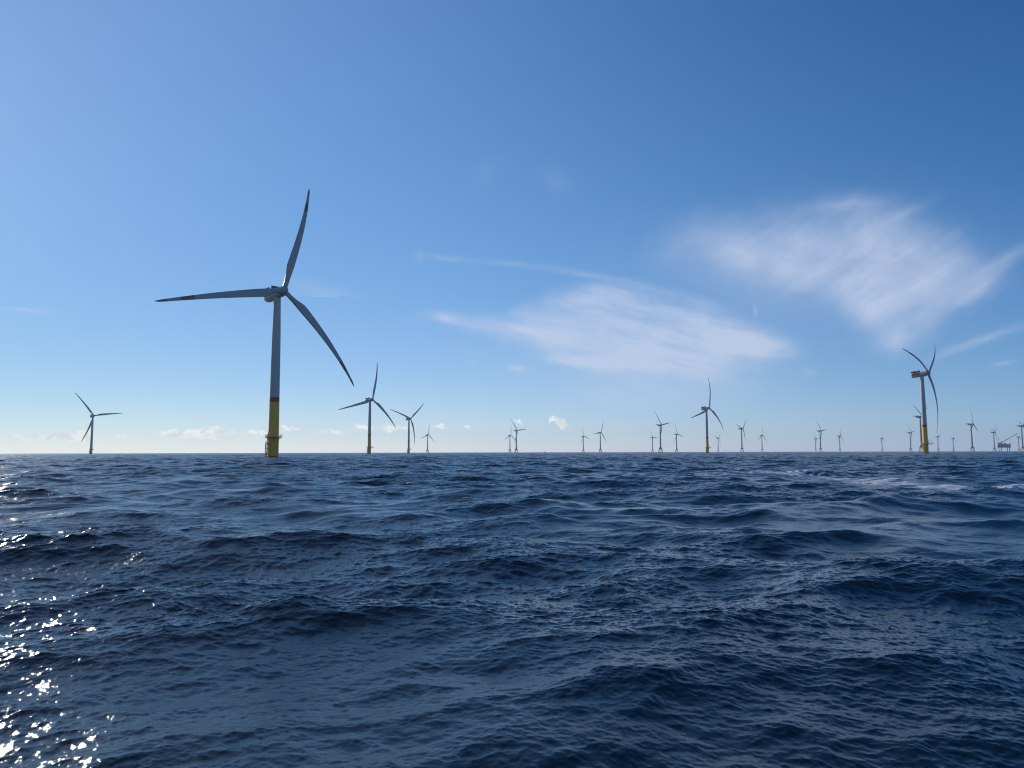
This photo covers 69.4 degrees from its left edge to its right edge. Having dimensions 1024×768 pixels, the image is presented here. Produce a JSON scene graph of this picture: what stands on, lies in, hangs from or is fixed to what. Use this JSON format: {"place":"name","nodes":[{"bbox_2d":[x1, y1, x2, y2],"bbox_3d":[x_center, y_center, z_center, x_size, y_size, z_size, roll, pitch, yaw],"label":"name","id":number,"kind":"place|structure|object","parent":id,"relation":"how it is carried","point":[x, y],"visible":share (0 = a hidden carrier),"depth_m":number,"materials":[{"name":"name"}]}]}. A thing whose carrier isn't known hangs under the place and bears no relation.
{"place":"outdoors","nodes":[
{"label":"outdoors","id":0,"kind":"place"},
{"bbox_2d":[0,451,1023,767],"bbox_3d":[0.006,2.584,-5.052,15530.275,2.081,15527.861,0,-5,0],"label":"sea","id":1,"kind":"structure","parent":0,"point":[516,611],"depth_m":13.76,"materials":[{"name":"liquid"}]},
{"bbox_2d":[75,393,120,453],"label":"wind turbine","id":2,"kind":"object","parent":1,"relation":"in","point":[92,415],"visible":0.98,"depth_m":2034.77,"materials":[{"name":"grey paint"}]},
{"bbox_2d":[155,189,353,456],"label":"wind turbine","id":3,"kind":"object","parent":1,"relation":"in","point":[275,293],"visible":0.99,"depth_m":468.56,"materials":[{"name":"yellow paint"}]},
{"bbox_2d":[338,364,395,453],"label":"wind turbine","id":4,"kind":"object","parent":1,"relation":"in","point":[368,399],"visible":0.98,"depth_m":1438.86,"materials":[{"name":"yellow paint"}]},
{"bbox_2d":[390,403,423,452],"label":"wind turbine","id":5,"kind":"object","parent":1,"relation":"in","point":[408,419],"visible":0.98,"depth_m":2258.06,"materials":[{"name":"yellow paint"}]},
{"bbox_2d":[422,424,433,452],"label":"wind turbine","id":6,"kind":"object","parent":1,"relation":"in","point":[427,450],"visible":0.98,"depth_m":4029.75,"materials":[{"name":"yellow paint"}]},
{"bbox_2d":[512,421,525,452],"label":"wind turbine","id":7,"kind":"object","parent":1,"relation":"in","point":[516,449],"visible":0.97,"depth_m":3257.25,"materials":[{"name":"yellow paint"}]},
{"bbox_2d":[594,425,606,451],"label":"wind turbine","id":8,"kind":"object","parent":1,"relation":"in","point":[600,449],"visible":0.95,"depth_m":3642.45,"materials":[{"name":"yellow paint"}]},
{"bbox_2d":[654,411,668,452],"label":"wind turbine","id":9,"kind":"object","parent":1,"relation":"in","point":[660,425],"visible":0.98,"depth_m":2627.74,"materials":[{"name":"yellow paint"}]},
{"bbox_2d":[674,426,682,451],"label":"wind turbine","id":10,"kind":"object","parent":1,"relation":"in","point":[676,441],"visible":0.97,"depth_m":4006.43,"materials":[{"name":"yellow paint"}]},
{"bbox_2d":[691,378,723,452],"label":"wind turbine","id":11,"kind":"object","parent":1,"relation":"in","point":[705,409],"visible":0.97,"depth_m":1745.27,"materials":[{"name":"yellow paint"}]},
{"bbox_2d":[736,421,745,451],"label":"wind turbine","id":12,"kind":"object","parent":1,"relation":"in","point":[740,428],"visible":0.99,"depth_m":3074.86,"materials":[{"name":"yellow paint"}]},
{"bbox_2d":[817,424,826,450],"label":"wind turbine","id":13,"kind":"object","parent":1,"relation":"in","point":[820,430],"visible":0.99,"depth_m":3431.71,"materials":[{"name":"yellow paint"}]},
{"bbox_2d":[906,430,913,451],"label":"wind turbine","id":14,"kind":"object","parent":1,"relation":"in","point":[910,440],"visible":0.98,"depth_m":3800.26,"materials":[{"name":"yellow paint"}]},
{"bbox_2d":[902,344,937,452],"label":"wind turbine","id":15,"kind":"object","parent":1,"relation":"in","point":[921,375],"visible":1,"depth_m":976.41,"materials":[{"name":"yellow paint"}]},
{"bbox_2d":[913,405,927,451],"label":"wind turbine","id":16,"kind":"object","parent":1,"relation":"in","point":[921,445],"visible":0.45,"depth_m":2027.95,"materials":[{"name":"yellow paint"}]},
{"bbox_2d":[965,413,978,451],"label":"wind turbine","id":17,"kind":"object","parent":1,"relation":"in","point":[971,425],"visible":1,"depth_m":2609.47,"materials":[{"name":"yellow paint"}]},
{"bbox_2d":[991,429,996,451],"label":"wind turbine","id":18,"kind":"object","parent":1,"relation":"in","point":[994,440],"visible":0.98,"depth_m":3743.12,"materials":[{"name":"yellow paint"}]},
{"bbox_2d":[997,434,1015,450],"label":"offshore platform","id":19,"kind":"structure","parent":1,"relation":"in","point":[1004,445],"depth_m":4304.58,"materials":[{"name":"grey metal"}]},
{"bbox_2d":[1016,421,1023,451],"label":"wind turbine","id":20,"kind":"object","parent":1,"relation":"in","point":[1021,425],"visible":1,"depth_m":2809.27,"materials":[{"name":"yellow paint"}]},
{"bbox_2d":[0,0,1023,453],"label":"sky","id":21,"kind":"structure","parent":0,"point":[556,220],"materials":[{"name":"blue"}]}
]}

